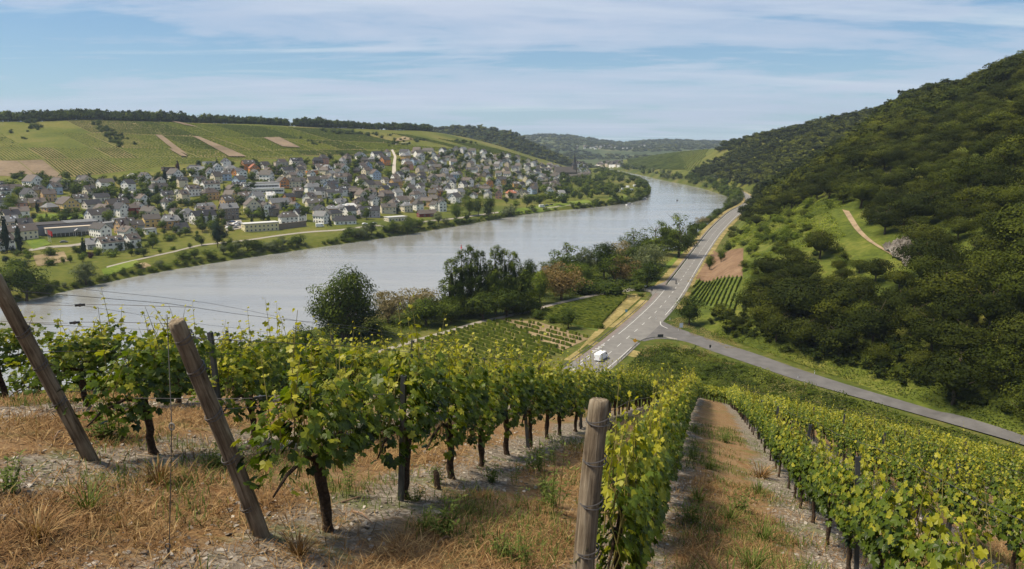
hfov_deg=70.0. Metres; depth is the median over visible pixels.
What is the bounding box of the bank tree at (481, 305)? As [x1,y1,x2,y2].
[463,291,500,319]
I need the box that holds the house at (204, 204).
[193,202,216,210]
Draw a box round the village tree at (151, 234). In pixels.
[148,231,157,238]
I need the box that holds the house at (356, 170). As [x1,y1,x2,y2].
[350,167,359,173]
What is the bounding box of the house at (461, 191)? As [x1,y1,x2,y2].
[457,187,465,197]
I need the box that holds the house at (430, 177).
[427,173,437,182]
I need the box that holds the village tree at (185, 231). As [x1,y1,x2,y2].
[179,226,189,235]
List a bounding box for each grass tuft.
[0,499,87,546]
[49,473,117,514]
[129,454,187,486]
[275,523,324,560]
[401,506,438,530]
[454,498,485,515]
[523,471,555,491]
[684,485,715,501]
[689,424,702,432]
[698,456,727,469]
[736,514,784,540]
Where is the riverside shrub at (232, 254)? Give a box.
[226,252,237,256]
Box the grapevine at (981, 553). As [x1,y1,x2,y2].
[914,459,1000,568]
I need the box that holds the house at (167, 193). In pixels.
[159,190,174,198]
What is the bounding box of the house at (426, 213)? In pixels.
[416,209,436,216]
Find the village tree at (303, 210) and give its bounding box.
[298,204,307,215]
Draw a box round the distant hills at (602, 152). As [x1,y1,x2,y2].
[529,136,718,157]
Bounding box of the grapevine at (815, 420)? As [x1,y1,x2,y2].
[813,397,824,441]
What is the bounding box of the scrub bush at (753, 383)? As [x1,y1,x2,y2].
[747,379,759,385]
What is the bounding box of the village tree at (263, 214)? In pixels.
[260,208,266,220]
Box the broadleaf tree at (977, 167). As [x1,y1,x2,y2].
[955,155,1010,186]
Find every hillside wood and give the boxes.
[727,49,1023,235]
[744,82,946,204]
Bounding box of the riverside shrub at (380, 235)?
[376,232,384,236]
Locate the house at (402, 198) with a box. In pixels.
[395,195,409,201]
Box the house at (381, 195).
[378,192,388,200]
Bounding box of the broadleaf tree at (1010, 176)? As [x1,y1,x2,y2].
[999,164,1023,186]
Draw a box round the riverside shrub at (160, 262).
[151,259,163,265]
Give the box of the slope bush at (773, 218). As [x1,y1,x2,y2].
[768,214,781,221]
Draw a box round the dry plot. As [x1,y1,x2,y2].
[503,319,588,349]
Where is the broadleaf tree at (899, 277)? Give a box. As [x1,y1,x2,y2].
[881,270,915,288]
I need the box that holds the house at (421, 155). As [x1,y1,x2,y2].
[416,152,424,161]
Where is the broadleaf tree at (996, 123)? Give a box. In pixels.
[973,110,1023,132]
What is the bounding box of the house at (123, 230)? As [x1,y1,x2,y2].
[117,224,137,236]
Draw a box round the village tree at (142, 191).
[134,188,148,193]
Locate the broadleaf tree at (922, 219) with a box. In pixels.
[903,215,931,227]
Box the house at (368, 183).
[361,179,375,187]
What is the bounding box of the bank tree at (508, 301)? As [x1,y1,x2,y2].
[491,287,531,316]
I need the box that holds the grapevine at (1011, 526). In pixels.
[984,472,1023,568]
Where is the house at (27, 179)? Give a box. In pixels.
[21,174,42,185]
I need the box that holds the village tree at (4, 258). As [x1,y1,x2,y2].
[1,255,10,262]
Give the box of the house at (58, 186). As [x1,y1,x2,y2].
[46,181,62,194]
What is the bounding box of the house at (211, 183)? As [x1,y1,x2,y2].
[200,179,220,190]
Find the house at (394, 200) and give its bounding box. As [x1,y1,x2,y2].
[387,198,399,207]
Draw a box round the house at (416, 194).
[408,190,421,198]
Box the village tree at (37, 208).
[35,201,40,212]
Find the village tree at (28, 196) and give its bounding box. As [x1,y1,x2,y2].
[23,194,34,199]
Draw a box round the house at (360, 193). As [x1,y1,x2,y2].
[354,189,367,198]
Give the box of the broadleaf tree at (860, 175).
[840,169,877,181]
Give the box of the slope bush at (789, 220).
[782,217,793,224]
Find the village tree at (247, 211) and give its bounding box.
[243,206,252,216]
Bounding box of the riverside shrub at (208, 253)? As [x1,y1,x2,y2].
[200,249,217,257]
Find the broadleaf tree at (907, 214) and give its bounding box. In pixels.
[889,196,919,225]
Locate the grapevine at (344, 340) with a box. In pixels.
[299,325,352,379]
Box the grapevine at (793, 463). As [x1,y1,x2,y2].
[788,425,814,508]
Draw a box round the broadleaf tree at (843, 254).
[837,252,851,259]
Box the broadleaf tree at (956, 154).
[944,150,976,159]
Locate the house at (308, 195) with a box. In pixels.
[301,192,317,203]
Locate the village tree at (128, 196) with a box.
[122,191,133,199]
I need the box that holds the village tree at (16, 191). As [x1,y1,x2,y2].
[13,187,23,197]
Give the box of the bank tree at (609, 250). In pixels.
[588,242,622,279]
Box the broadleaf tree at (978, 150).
[965,139,997,156]
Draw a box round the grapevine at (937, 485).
[929,438,978,527]
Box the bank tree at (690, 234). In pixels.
[685,232,697,246]
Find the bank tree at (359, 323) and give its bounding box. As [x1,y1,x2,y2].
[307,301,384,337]
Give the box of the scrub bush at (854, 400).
[846,398,857,404]
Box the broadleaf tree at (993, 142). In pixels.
[981,130,1023,152]
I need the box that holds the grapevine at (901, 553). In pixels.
[876,433,975,568]
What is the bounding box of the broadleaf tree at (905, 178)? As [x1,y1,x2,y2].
[894,169,928,188]
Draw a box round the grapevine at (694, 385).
[686,367,697,409]
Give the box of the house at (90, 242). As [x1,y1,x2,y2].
[84,237,96,249]
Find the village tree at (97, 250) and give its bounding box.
[91,246,103,254]
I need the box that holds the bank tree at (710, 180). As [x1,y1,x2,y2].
[706,176,714,182]
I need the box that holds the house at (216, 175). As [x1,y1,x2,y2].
[209,171,222,182]
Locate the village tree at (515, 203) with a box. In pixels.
[512,200,520,207]
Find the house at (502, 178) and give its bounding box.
[497,176,506,184]
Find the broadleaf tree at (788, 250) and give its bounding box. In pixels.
[776,246,799,258]
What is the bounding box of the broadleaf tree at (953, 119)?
[949,113,968,124]
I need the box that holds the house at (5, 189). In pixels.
[0,185,11,194]
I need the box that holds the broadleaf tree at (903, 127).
[893,121,914,135]
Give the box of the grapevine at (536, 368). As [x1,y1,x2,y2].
[526,350,537,406]
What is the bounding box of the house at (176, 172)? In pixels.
[166,168,183,179]
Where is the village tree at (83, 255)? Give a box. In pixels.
[77,252,87,261]
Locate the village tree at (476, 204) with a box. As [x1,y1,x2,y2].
[473,198,483,214]
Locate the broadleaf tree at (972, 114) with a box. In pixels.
[954,107,992,122]
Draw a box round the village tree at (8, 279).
[0,267,15,289]
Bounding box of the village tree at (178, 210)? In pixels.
[174,207,182,214]
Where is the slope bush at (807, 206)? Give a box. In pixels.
[800,202,811,208]
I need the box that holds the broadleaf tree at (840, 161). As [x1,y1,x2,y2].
[830,156,856,172]
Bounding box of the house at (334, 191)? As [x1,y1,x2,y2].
[325,189,342,198]
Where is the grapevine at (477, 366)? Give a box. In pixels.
[469,350,487,392]
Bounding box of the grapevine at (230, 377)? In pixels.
[224,334,258,391]
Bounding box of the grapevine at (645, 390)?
[638,373,647,407]
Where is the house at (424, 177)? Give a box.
[416,175,426,183]
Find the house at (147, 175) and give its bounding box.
[137,171,152,182]
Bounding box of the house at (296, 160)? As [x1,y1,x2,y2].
[289,157,303,164]
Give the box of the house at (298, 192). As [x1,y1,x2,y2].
[291,186,303,197]
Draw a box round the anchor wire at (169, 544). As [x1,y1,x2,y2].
[165,317,174,558]
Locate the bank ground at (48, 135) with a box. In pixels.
[0,119,643,301]
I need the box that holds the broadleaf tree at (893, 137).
[885,134,902,140]
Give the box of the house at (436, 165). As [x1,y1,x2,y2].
[433,163,441,168]
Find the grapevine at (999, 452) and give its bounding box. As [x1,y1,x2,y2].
[991,445,1009,476]
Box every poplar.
[435,258,466,319]
[452,249,472,315]
[462,244,482,315]
[471,250,489,315]
[485,244,507,314]
[497,248,516,313]
[505,251,523,313]
[512,267,537,314]
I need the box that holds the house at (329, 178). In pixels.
[327,175,334,180]
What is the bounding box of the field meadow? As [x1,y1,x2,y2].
[576,293,644,352]
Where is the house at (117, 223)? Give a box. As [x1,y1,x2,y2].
[113,217,137,233]
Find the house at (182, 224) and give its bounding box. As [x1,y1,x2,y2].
[172,222,189,231]
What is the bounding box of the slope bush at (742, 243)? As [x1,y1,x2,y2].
[738,240,749,245]
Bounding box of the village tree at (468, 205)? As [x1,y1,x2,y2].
[460,196,478,213]
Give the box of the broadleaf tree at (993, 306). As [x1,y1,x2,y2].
[959,287,1022,329]
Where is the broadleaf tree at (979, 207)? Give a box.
[964,200,1005,226]
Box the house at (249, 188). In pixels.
[240,186,253,191]
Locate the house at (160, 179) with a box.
[151,176,165,182]
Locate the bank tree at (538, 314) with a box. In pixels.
[528,307,547,319]
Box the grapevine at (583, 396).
[560,350,591,431]
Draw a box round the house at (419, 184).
[414,182,425,188]
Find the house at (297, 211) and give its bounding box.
[293,208,306,220]
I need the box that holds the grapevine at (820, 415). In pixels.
[817,402,832,447]
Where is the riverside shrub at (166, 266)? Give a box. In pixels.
[160,263,172,268]
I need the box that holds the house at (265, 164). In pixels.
[260,161,270,168]
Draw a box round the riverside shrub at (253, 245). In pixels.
[245,239,258,249]
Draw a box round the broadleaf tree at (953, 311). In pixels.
[926,292,983,327]
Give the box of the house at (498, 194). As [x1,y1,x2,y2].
[495,189,501,198]
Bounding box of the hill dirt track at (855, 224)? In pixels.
[842,209,891,254]
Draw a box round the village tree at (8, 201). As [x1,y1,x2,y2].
[1,192,19,206]
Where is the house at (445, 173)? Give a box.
[440,170,448,177]
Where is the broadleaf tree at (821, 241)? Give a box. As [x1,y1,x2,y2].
[800,229,842,258]
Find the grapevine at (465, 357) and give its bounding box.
[444,331,476,403]
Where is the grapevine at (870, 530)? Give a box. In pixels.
[851,421,923,568]
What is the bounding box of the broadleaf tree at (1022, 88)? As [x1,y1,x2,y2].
[1015,84,1023,96]
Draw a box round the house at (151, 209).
[139,205,159,213]
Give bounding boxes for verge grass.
[639,342,743,368]
[711,328,1023,433]
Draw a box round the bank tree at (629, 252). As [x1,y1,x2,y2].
[621,243,644,267]
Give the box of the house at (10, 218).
[0,214,18,225]
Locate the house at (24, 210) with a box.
[8,206,29,216]
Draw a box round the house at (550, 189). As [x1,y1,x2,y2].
[545,186,553,194]
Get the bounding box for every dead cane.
[341,496,372,502]
[351,510,373,523]
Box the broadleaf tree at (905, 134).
[902,125,917,141]
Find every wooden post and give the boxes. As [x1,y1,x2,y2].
[0,273,98,460]
[168,317,269,537]
[572,397,611,568]
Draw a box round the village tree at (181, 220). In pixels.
[175,217,189,224]
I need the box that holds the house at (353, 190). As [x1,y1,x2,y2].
[348,188,361,196]
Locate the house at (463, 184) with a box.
[458,180,467,187]
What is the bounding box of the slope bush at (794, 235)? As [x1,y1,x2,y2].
[784,228,801,238]
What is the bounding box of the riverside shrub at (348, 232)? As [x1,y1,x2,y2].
[343,227,353,236]
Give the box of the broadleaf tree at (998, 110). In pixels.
[989,108,1002,116]
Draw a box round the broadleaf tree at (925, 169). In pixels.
[917,162,942,181]
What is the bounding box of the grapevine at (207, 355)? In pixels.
[115,300,222,402]
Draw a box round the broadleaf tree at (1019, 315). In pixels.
[995,309,1023,339]
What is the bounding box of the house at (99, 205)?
[92,203,110,208]
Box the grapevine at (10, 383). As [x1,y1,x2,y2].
[0,373,18,397]
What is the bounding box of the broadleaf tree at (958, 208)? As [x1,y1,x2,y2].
[935,199,976,220]
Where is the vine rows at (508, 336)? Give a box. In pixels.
[417,318,561,365]
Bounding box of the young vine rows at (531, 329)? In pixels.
[505,318,587,349]
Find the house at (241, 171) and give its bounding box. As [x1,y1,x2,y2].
[236,168,246,178]
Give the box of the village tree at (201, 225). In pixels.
[196,222,205,231]
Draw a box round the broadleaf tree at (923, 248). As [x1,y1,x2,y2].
[887,235,958,266]
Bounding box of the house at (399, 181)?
[389,177,402,186]
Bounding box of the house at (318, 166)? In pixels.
[314,163,322,170]
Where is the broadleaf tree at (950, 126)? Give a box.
[933,120,965,133]
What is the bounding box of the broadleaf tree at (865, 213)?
[858,201,880,222]
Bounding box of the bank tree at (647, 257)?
[628,243,667,272]
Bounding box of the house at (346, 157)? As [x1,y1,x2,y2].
[341,155,350,164]
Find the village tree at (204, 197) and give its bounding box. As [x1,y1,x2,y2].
[200,193,211,200]
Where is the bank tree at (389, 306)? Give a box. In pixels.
[371,290,407,322]
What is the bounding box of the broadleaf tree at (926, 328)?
[904,311,953,352]
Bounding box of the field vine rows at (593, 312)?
[531,293,626,327]
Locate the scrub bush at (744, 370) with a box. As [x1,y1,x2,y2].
[739,367,750,372]
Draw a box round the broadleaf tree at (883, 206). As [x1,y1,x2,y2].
[867,202,895,215]
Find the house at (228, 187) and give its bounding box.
[225,184,234,189]
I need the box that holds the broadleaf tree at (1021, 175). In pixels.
[1002,160,1023,185]
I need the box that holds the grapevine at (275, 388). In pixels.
[263,375,300,394]
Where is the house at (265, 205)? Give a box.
[260,201,270,216]
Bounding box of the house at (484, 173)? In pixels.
[481,170,489,177]
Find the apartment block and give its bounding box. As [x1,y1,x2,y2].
[241,221,278,231]
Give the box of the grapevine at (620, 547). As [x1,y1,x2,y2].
[574,374,661,568]
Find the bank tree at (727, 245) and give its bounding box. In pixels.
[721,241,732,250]
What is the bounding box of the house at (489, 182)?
[486,179,492,186]
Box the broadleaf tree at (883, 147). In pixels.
[871,144,895,169]
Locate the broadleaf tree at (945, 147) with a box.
[922,139,965,154]
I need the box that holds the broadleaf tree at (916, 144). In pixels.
[902,141,925,151]
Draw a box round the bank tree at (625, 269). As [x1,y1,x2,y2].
[607,255,641,280]
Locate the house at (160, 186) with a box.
[148,182,170,192]
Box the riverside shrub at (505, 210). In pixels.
[499,205,514,214]
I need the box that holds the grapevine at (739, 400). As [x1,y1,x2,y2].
[738,386,745,419]
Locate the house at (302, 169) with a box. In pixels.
[295,165,305,175]
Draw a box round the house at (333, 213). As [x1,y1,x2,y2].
[328,209,342,220]
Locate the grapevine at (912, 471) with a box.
[903,442,937,520]
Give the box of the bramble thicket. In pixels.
[723,195,845,249]
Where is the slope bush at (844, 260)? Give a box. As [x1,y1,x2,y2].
[829,256,851,264]
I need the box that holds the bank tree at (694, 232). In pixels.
[684,224,700,236]
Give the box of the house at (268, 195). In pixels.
[265,191,274,198]
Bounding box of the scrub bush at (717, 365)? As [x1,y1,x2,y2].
[713,361,722,368]
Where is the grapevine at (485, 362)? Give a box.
[479,352,491,372]
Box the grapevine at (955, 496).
[944,458,999,555]
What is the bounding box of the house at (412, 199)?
[396,195,414,202]
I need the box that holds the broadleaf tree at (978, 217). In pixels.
[972,211,991,233]
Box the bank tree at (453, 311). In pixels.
[435,298,469,322]
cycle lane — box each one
[574,293,658,360]
[662,197,745,285]
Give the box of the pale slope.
[396,136,411,140]
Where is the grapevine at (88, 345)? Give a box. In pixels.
[2,287,145,406]
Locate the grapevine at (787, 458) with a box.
[784,402,807,498]
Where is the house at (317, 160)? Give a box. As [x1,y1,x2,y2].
[312,156,322,164]
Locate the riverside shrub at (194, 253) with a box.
[189,248,200,257]
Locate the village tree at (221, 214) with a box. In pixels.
[217,208,226,219]
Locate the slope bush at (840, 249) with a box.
[833,244,845,252]
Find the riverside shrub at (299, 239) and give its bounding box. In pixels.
[290,233,306,244]
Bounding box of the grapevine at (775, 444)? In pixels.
[770,411,787,476]
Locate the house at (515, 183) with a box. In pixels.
[512,181,520,188]
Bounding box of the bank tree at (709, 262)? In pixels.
[704,254,714,269]
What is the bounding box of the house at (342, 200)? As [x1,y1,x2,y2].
[333,197,346,204]
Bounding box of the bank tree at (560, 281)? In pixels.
[537,261,592,299]
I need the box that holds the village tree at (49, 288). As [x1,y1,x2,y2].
[35,279,59,296]
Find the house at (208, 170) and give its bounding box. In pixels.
[205,167,215,178]
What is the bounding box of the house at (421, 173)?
[416,171,425,175]
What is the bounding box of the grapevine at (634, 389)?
[622,363,636,411]
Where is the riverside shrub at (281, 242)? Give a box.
[273,239,282,246]
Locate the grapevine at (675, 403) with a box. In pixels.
[657,373,681,433]
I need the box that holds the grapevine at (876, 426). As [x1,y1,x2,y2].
[873,410,887,442]
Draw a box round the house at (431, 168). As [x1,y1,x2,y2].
[428,165,436,173]
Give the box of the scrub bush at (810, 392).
[804,388,816,395]
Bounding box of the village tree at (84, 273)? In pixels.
[66,262,98,284]
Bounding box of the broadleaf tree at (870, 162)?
[854,148,885,169]
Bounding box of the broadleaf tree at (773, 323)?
[758,311,794,341]
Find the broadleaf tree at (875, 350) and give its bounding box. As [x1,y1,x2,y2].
[860,341,897,362]
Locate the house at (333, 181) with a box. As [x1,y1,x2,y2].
[323,180,338,187]
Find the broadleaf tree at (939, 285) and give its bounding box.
[898,266,978,318]
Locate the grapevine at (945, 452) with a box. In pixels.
[930,433,955,482]
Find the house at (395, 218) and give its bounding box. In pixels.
[383,215,407,221]
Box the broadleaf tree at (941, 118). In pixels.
[924,113,958,124]
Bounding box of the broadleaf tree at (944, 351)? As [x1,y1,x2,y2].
[925,347,977,373]
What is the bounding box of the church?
[554,154,577,175]
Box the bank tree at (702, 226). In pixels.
[697,222,706,229]
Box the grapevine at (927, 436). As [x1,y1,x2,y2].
[918,426,932,451]
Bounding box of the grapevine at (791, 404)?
[790,401,797,429]
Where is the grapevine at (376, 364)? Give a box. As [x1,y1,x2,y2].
[332,321,399,419]
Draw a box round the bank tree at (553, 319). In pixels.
[543,313,561,323]
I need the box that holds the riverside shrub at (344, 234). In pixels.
[338,231,349,237]
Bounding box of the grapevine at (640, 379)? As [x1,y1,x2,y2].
[631,364,644,408]
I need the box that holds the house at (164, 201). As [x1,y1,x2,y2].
[160,196,173,209]
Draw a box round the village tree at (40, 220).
[35,214,49,221]
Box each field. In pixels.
[0,134,21,146]
[0,148,43,159]
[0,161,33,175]
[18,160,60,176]
[29,148,68,158]
[44,158,125,176]
[54,148,110,158]
[61,133,112,146]
[66,120,163,135]
[86,133,161,148]
[95,148,138,157]
[105,158,167,170]
[120,148,196,157]
[127,121,200,136]
[130,135,190,148]
[156,135,187,154]
[157,158,212,164]
[160,122,220,136]
[167,136,216,149]
[169,148,186,155]
[183,150,242,156]
[194,136,244,155]
[195,126,253,137]
[209,157,255,161]
[212,124,303,139]
[236,138,297,149]
[236,150,279,156]
[264,137,298,146]
[287,139,338,149]
[317,141,365,149]
[530,313,598,330]
[696,248,742,281]
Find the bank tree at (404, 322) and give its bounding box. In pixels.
[390,315,419,328]
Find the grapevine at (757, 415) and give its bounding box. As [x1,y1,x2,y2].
[756,398,769,443]
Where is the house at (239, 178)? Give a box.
[231,174,246,181]
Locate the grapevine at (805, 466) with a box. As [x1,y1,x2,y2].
[799,409,839,523]
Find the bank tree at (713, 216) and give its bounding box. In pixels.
[706,213,720,221]
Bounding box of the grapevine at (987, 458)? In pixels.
[979,441,1002,488]
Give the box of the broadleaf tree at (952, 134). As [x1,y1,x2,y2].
[931,129,962,142]
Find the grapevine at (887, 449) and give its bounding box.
[876,432,902,491]
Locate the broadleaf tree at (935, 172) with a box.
[926,170,944,180]
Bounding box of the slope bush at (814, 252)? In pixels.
[809,249,819,255]
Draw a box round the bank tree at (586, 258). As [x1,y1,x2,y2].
[575,246,596,271]
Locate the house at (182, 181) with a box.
[176,176,187,187]
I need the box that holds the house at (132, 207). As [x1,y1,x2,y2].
[128,202,140,215]
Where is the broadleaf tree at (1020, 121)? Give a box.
[1005,117,1023,132]
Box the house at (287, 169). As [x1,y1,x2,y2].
[279,166,294,176]
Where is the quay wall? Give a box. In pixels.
[279,221,305,229]
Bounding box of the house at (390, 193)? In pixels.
[377,190,394,199]
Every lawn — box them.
[26,236,50,248]
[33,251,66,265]
[34,213,83,220]
[101,260,137,275]
[498,199,590,213]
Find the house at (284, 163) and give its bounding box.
[274,161,288,166]
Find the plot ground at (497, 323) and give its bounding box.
[433,319,559,355]
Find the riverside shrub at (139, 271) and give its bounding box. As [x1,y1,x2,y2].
[134,268,143,274]
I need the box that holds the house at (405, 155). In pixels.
[400,153,410,159]
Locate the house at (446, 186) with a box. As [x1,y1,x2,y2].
[442,184,450,190]
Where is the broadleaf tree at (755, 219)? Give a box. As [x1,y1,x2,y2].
[748,215,765,225]
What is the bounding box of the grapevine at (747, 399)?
[745,390,753,428]
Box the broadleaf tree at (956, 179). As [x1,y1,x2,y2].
[932,167,974,194]
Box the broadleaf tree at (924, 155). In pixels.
[916,147,944,161]
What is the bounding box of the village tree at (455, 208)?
[449,201,465,217]
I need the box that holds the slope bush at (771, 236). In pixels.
[768,232,777,240]
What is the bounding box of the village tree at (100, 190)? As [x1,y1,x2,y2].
[91,187,102,192]
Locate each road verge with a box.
[554,300,647,369]
[627,350,638,356]
[654,198,744,285]
[676,191,750,308]
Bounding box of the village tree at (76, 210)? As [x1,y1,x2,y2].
[72,207,79,212]
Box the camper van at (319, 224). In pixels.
[315,223,323,226]
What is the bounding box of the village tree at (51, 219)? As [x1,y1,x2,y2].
[44,215,59,221]
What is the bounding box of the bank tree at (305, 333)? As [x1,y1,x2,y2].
[287,324,315,344]
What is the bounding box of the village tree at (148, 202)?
[145,194,150,205]
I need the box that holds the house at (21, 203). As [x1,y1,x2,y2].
[12,197,27,206]
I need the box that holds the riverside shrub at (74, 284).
[68,281,79,287]
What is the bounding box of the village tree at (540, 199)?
[536,195,544,204]
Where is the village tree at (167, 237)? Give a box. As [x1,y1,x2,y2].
[162,233,177,241]
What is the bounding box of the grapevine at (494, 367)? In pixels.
[484,352,507,376]
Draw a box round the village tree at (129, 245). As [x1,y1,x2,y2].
[125,240,135,248]
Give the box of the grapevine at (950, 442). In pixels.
[941,432,960,467]
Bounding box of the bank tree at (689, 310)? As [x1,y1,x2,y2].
[672,294,708,325]
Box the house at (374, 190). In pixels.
[364,187,376,194]
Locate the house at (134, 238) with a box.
[123,232,141,248]
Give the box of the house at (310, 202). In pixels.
[304,197,323,209]
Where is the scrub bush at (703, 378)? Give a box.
[700,373,710,380]
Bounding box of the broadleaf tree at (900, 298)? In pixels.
[866,287,925,314]
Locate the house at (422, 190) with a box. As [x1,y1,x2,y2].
[415,187,425,194]
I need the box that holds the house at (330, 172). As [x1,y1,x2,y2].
[325,170,335,175]
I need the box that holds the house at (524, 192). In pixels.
[521,189,528,196]
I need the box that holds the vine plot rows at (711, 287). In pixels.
[689,275,741,310]
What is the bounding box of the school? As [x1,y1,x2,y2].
[243,181,283,193]
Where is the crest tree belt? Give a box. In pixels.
[0,108,433,130]
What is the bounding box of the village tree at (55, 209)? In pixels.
[49,207,60,211]
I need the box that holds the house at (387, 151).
[384,149,390,156]
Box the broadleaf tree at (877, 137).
[861,134,890,146]
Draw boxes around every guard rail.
[559,289,650,367]
[617,337,676,363]
[667,197,745,281]
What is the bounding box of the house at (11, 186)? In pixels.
[1,183,24,190]
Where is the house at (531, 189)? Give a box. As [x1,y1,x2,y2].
[527,186,536,193]
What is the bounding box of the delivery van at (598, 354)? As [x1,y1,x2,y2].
[594,350,607,360]
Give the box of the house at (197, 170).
[188,165,203,176]
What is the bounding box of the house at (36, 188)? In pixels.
[32,185,46,196]
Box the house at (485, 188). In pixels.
[479,186,491,192]
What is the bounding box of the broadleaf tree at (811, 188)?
[803,183,825,199]
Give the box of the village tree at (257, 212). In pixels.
[253,208,267,216]
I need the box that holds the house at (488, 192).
[483,190,492,198]
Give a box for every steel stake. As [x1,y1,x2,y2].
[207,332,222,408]
[225,330,229,393]
[330,334,333,354]
[398,375,406,500]
[410,340,414,414]
[521,369,529,449]
[579,376,581,428]
[772,406,778,461]
[797,424,811,499]
[813,407,814,441]
[854,456,860,568]
[875,433,885,484]
[946,463,959,534]
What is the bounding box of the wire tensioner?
[17,303,191,307]
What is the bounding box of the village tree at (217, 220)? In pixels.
[207,217,222,230]
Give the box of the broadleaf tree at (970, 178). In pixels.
[962,167,978,184]
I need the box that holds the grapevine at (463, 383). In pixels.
[408,332,492,479]
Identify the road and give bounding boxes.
[391,142,405,173]
[560,191,751,377]
[627,282,663,297]
[643,322,1023,444]
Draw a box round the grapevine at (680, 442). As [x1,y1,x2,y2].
[656,380,685,481]
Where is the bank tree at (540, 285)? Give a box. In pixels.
[528,269,556,302]
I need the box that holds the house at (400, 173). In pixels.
[396,171,404,179]
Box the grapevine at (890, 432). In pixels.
[886,420,903,452]
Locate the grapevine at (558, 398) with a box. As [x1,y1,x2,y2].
[530,339,568,438]
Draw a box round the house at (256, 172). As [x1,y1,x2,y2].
[249,168,258,178]
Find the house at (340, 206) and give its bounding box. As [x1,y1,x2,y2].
[336,202,344,210]
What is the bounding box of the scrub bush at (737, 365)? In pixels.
[730,362,745,368]
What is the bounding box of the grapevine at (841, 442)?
[836,410,854,461]
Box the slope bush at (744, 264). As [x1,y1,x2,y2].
[739,259,750,267]
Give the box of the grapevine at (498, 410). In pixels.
[446,337,513,466]
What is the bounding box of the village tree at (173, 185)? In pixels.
[166,181,178,189]
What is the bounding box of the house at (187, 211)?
[179,207,192,221]
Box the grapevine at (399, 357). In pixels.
[377,324,428,399]
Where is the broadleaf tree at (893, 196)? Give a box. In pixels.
[873,190,908,206]
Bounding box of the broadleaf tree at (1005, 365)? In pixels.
[963,341,1023,388]
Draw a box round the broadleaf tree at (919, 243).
[908,237,931,250]
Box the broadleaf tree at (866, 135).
[854,131,884,146]
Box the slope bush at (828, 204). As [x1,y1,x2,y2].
[824,199,833,207]
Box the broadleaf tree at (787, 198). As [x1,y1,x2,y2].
[778,190,797,207]
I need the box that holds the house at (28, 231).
[1,223,38,239]
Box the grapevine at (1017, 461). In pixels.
[1007,450,1023,476]
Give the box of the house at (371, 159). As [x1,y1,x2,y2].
[368,157,378,161]
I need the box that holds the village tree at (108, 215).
[102,209,115,220]
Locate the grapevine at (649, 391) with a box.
[643,376,651,405]
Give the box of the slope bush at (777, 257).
[773,256,785,265]
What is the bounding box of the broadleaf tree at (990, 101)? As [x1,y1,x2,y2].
[983,98,1009,108]
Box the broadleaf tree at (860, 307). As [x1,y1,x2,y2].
[839,300,891,321]
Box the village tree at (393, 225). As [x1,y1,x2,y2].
[386,220,397,231]
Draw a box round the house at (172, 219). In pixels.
[160,214,180,229]
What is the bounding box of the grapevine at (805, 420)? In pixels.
[803,401,811,432]
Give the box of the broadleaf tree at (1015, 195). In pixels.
[996,183,1023,205]
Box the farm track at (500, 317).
[378,291,628,352]
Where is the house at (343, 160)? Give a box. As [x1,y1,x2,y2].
[338,157,346,163]
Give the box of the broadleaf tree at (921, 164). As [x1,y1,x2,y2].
[915,160,934,176]
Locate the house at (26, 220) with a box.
[15,217,33,224]
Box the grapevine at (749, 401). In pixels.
[746,385,759,431]
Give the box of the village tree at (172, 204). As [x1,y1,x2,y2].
[167,200,178,208]
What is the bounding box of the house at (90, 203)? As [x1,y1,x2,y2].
[81,198,102,208]
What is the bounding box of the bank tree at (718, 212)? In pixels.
[711,208,723,215]
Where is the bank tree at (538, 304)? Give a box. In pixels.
[528,296,545,310]
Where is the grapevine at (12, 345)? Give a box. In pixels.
[0,310,61,397]
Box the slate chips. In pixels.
[0,394,1010,568]
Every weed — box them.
[0,449,32,494]
[198,445,223,468]
[212,440,244,467]
[341,453,358,497]
[405,486,425,501]
[411,490,467,536]
[421,461,452,484]
[476,459,504,482]
[488,525,528,558]
[507,449,524,485]
[515,520,543,568]
[519,476,569,505]
[520,437,554,472]
[524,441,578,511]
[547,422,563,463]
[676,495,713,524]
[683,440,706,458]
[692,548,765,568]
[707,432,717,460]
[711,501,757,522]
[715,429,733,442]
[724,483,758,512]
[724,538,780,568]
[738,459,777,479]
[743,479,775,495]
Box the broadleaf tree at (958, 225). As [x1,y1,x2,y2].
[940,216,979,238]
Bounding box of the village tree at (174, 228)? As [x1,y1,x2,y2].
[169,225,179,232]
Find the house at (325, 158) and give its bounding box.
[320,155,329,163]
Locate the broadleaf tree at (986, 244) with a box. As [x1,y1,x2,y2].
[951,231,1010,262]
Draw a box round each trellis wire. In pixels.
[1,321,168,324]
[10,290,555,363]
[14,297,431,354]
[28,282,528,364]
[29,323,356,350]
[42,350,561,377]
[68,381,354,391]
[148,394,381,399]
[193,338,627,372]
[222,393,475,409]
[241,412,511,455]
[755,390,1023,521]
[805,400,1023,473]
[845,409,1021,457]
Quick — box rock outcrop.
[882,236,910,265]
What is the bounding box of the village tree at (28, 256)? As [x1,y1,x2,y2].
[22,251,33,259]
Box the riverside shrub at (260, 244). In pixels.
[254,240,266,249]
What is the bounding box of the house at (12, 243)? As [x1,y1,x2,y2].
[0,232,15,250]
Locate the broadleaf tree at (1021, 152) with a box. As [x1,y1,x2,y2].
[1014,146,1023,161]
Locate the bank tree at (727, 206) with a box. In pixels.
[723,202,731,208]
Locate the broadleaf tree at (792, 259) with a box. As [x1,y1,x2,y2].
[775,252,811,276]
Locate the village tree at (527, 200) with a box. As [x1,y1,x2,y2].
[522,194,533,207]
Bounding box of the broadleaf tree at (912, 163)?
[901,156,923,171]
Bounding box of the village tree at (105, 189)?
[102,186,109,194]
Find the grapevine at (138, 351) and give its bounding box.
[109,316,168,389]
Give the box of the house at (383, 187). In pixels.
[378,184,389,191]
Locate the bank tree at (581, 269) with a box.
[561,261,587,280]

